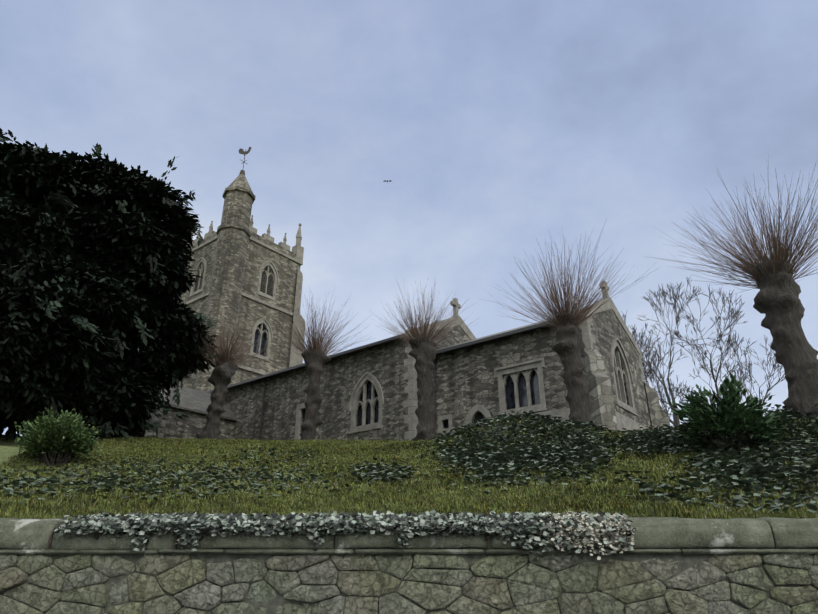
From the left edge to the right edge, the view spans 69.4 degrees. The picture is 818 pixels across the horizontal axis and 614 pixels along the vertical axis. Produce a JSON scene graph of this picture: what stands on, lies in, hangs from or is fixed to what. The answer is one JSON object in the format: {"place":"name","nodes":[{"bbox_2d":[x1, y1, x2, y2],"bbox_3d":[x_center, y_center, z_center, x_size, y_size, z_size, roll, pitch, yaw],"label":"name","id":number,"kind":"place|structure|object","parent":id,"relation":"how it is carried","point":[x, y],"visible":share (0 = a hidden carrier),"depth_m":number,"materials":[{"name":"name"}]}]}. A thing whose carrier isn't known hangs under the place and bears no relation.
{"place":"outdoors","nodes":[
{"label":"outdoors","id":0,"kind":"place"},
{"bbox_2d":[135,402,234,439],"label":"church porch walls","id":1,"kind":"structure","parent":0,"point":[192,424],"depth_m":28.13,"materials":[{"name":"grey stone"}]},
{"bbox_2d":[166,368,261,388],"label":"church roof","id":2,"kind":"structure","parent":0,"point":[240,375],"depth_m":35.27,"materials":[{"name":"grey stone"}]},
{"bbox_2d":[188,311,278,438],"bbox_3d":[-6.930,2.744,22.583,3.807,5.193,4.196,0,-24,1],"label":"pollard tree","id":3,"kind":"object","parent":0,"point":[219,378],"depth_m":22.42,"materials":[{"name":"brown plant"}]},
{"bbox_2d":[189,257,278,360],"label":"tower windows","id":4,"kind":"structure","parent":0,"point":[201,261],"depth_m":38.62,"materials":[{"name":"grey stone"}]},
{"bbox_2d":[177,230,300,372],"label":"church tower walls","id":5,"kind":"structure","parent":0,"point":[257,256],"depth_m":38.64,"materials":[{"name":"grey stone"}]},
{"bbox_2d":[194,170,255,391],"bbox_3d":[-11.390,1.315,35.659,2.200,23.470,2.200,-18,-30,35],"label":"stair turret","id":6,"kind":"object","parent":5,"relation":"attached to","point":[233,233],"visible":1,"depth_m":36.68,"materials":[{"name":"grey stone"}]},
{"bbox_2d":[239,147,250,167],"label":"weathercock","id":7,"kind":"object","parent":6,"relation":"on","point":[242,151],"visible":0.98,"depth_m":41.07,"materials":[{"name":"grey metal"}]},
{"bbox_2d":[264,286,368,439],"bbox_3d":[-3.384,2.287,22.408,4.406,6.191,4.106,0,-24,1],"label":"pollard tree","id":8,"kind":"object","parent":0,"point":[313,421],"depth_m":22.13,"materials":[{"name":"brown plant"}]},
{"bbox_2d":[225,325,469,440],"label":"church nave walls","id":9,"kind":"structure","parent":0,"point":[286,394],"depth_m":26.28,"materials":[{"name":"grey stone"}]},
{"bbox_2d":[160,320,546,420],"bbox_3d":[-2.098,2.807,27.911,21.980,3.707,11.080,-18,-30,35],"label":"church roof","id":10,"kind":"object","parent":9,"relation":"on","point":[195,400],"visible":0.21,"depth_m":29.06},
{"bbox_2d":[207,321,554,439],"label":"church gutters","id":11,"kind":"object","parent":9,"relation":"attached to","point":[468,344],"visible":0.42,"depth_m":24.72,"materials":[{"name":"black metal"}]},
{"bbox_2d":[129,337,637,439],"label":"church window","id":12,"kind":"structure","parent":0,"point":[618,357],"depth_m":22.01,"materials":[{"name":"beige stone"}]},
{"bbox_2d":[0,410,817,521],"bbox_3d":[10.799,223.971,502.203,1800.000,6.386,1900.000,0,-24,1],"label":"ground","id":13,"kind":"structure","parent":0,"point":[9,448],"depth_m":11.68,"materials":[{"name":"green plant"}]},
{"bbox_2d":[14,407,101,466],"bbox_3d":[-7.488,2.841,12.492,1.692,1.411,1.702,0,-24,1],"label":"shrub","id":14,"kind":"object","parent":13,"relation":"on","point":[39,430],"depth_m":12.24,"materials":[{"name":"green plant"}]},
{"bbox_2d":[0,128,223,439],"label":"yew tree","id":15,"kind":"object","parent":13,"relation":"on","point":[94,263],"depth_m":19.90,"materials":[{"name":"green plant"}]},
{"bbox_2d":[150,281,650,439],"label":"stone dressings","id":16,"kind":"structure","parent":13,"relation":"on","point":[623,421],"depth_m":23.21,"materials":[{"name":"grey stone"}]},
{"bbox_2d":[160,215,305,374],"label":"tower dressings","id":17,"kind":"structure","parent":16,"relation":"on","point":[296,358],"depth_m":39.88,"materials":[{"name":"grey stone"}]},
{"bbox_2d":[0,409,817,515],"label":"ivy bank leaves","id":18,"kind":"object","parent":13,"relation":"on","point":[258,475],"visible":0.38,"depth_m":9.28,"materials":[{"name":"green plant"}]},
{"bbox_2d":[0,549,817,613],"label":"retaining wall","id":19,"kind":"structure","parent":13,"relation":"on","point":[274,603],"depth_m":4.56,"materials":[{"name":"grey stone"}]},
{"bbox_2d":[47,528,489,548],"bbox_3d":[1.071,1.792,4.590,20.942,0.158,0.042,0,-24,1],"label":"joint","id":20,"kind":"object","parent":19,"relation":"attached to","point":[50,536],"depth_m":4.62,"materials":[{"name":"grey concrete"}]},
{"bbox_2d":[54,510,636,554],"bbox_3d":[-0.515,1.810,4.737,4.551,0.348,0.442,0,-24,1],"label":"trailing ivy","id":21,"kind":"object","parent":19,"relation":"on","point":[333,523],"visible":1,"depth_m":4.62,"materials":[{"name":"plant"}]},
{"bbox_2d":[0,554,817,613],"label":"retaining wall stones","id":22,"kind":"object","parent":19,"relation":"attached to","point":[626,582],"visible":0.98,"depth_m":4.50,"materials":[{"name":"grey stone"}]},
{"bbox_2d":[0,517,817,550],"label":"wall coping","id":23,"kind":"object","parent":19,"relation":"on","point":[650,532],"depth_m":4.61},
{"bbox_2d":[0,549,817,553],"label":"coping ledge","id":24,"kind":"object","parent":19,"relation":"attached to","point":[497,551],"visible":0.77,"depth_m":4.57,"materials":[{"name":"grey stone"}]},
{"bbox_2d":[530,511,635,559],"bbox_3d":[1.355,1.816,4.693,0.804,0.363,0.397,0,-24,1],"label":"trailing plant","id":25,"kind":"object","parent":19,"relation":"on","point":[582,529],"visible":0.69,"depth_m":4.56,"materials":[{"name":"plant"}]},
{"bbox_2d":[376,282,475,440],"bbox_3d":[0.559,1.898,20.584,3.977,6.155,4.148,0,-24,1],"label":"pollard tree","id":26,"kind":"object","parent":13,"relation":"on","point":[423,353],"depth_m":20.32,"materials":[{"name":"brown plant"}]},
{"bbox_2d":[482,219,661,425],"bbox_3d":[4.487,0.812,16.928,4.730,6.300,4.717,0,-24,1],"label":"pollard tree","id":27,"kind":"object","parent":13,"relation":"on","point":[563,308],"depth_m":16.53,"materials":[{"name":"brown plant"}]},
{"bbox_2d":[351,403,817,495],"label":"ivy leaves","id":28,"kind":"object","parent":13,"relation":"on","point":[538,455],"visible":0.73,"depth_m":10.02,"materials":[{"name":"green plant"}]},
{"bbox_2d":[634,324,692,418],"bbox_3d":[11.900,4.178,29.114,4.139,8.116,3.998,0,-24,1],"label":"bare tree","id":29,"kind":"object","parent":13,"relation":"on","point":[651,371],"visible":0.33,"depth_m":28.82,"materials":[{"name":"brown plant"}]},
{"bbox_2d":[642,341,698,424],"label":"bare tree","id":30,"kind":"object","parent":13,"relation":"on","point":[652,377],"visible":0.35,"depth_m":34.39,"materials":[{"name":"brown plant"}]},
{"bbox_2d":[621,276,723,426],"bbox_3d":[12.860,3.343,28.847,4.537,9.405,6.096,-17,-30,34],"label":"bare tree","id":31,"kind":"object","parent":13,"relation":"on","point":[676,421],"visible":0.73,"depth_m":28.72,"materials":[{"name":"brown plant"}]},
{"bbox_2d":[666,283,754,396],"bbox_3d":[14.830,3.401,28.012,3.588,8.694,5.156,-16,-29,32],"label":"bare tree","id":32,"kind":"object","parent":13,"relation":"on","point":[733,313],"visible":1,"depth_m":28.11,"materials":[{"name":"brown plant"}]},
{"bbox_2d":[665,372,789,452],"bbox_3d":[5.271,1.921,9.681,2.023,1.641,1.881,0,-24,1],"label":"laurel shrub","id":33,"kind":"object","parent":13,"relation":"on","point":[721,411],"depth_m":9.44,"materials":[{"name":"green plant"}]},
{"bbox_2d":[644,159,817,419],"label":"pollard tree","id":34,"kind":"object","parent":13,"relation":"on","point":[779,253],"depth_m":11.29,"materials":[{"name":"brown plant"}]},
{"bbox_2d":[710,337,785,415],"bbox_3d":[18.436,5.193,29.856,4.339,6.888,4.405,15,-28,-31],"label":"bare tree","id":35,"kind":"object","parent":13,"relation":"on","point":[749,371],"visible":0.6,"depth_m":30.58,"materials":[{"name":"brown plant"}]},
{"bbox_2d":[0,0,817,435],"label":"sky","id":36,"kind":"structure","parent":0,"point":[494,126],"materials":[{"name":"blue"}]},
{"bbox_2d":[432,309,648,429],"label":"church chancel walls","id":37,"kind":"structure","parent":0,"point":[466,380],"depth_m":22.29,"materials":[{"name":"grey stone"}]},
{"bbox_2d":[145,348,669,437],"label":"buttresses","id":38,"kind":"structure","parent":37,"relation":"attached to","point":[599,381],"depth_m":19.37,"materials":[{"name":"grey stone"}]}
]}

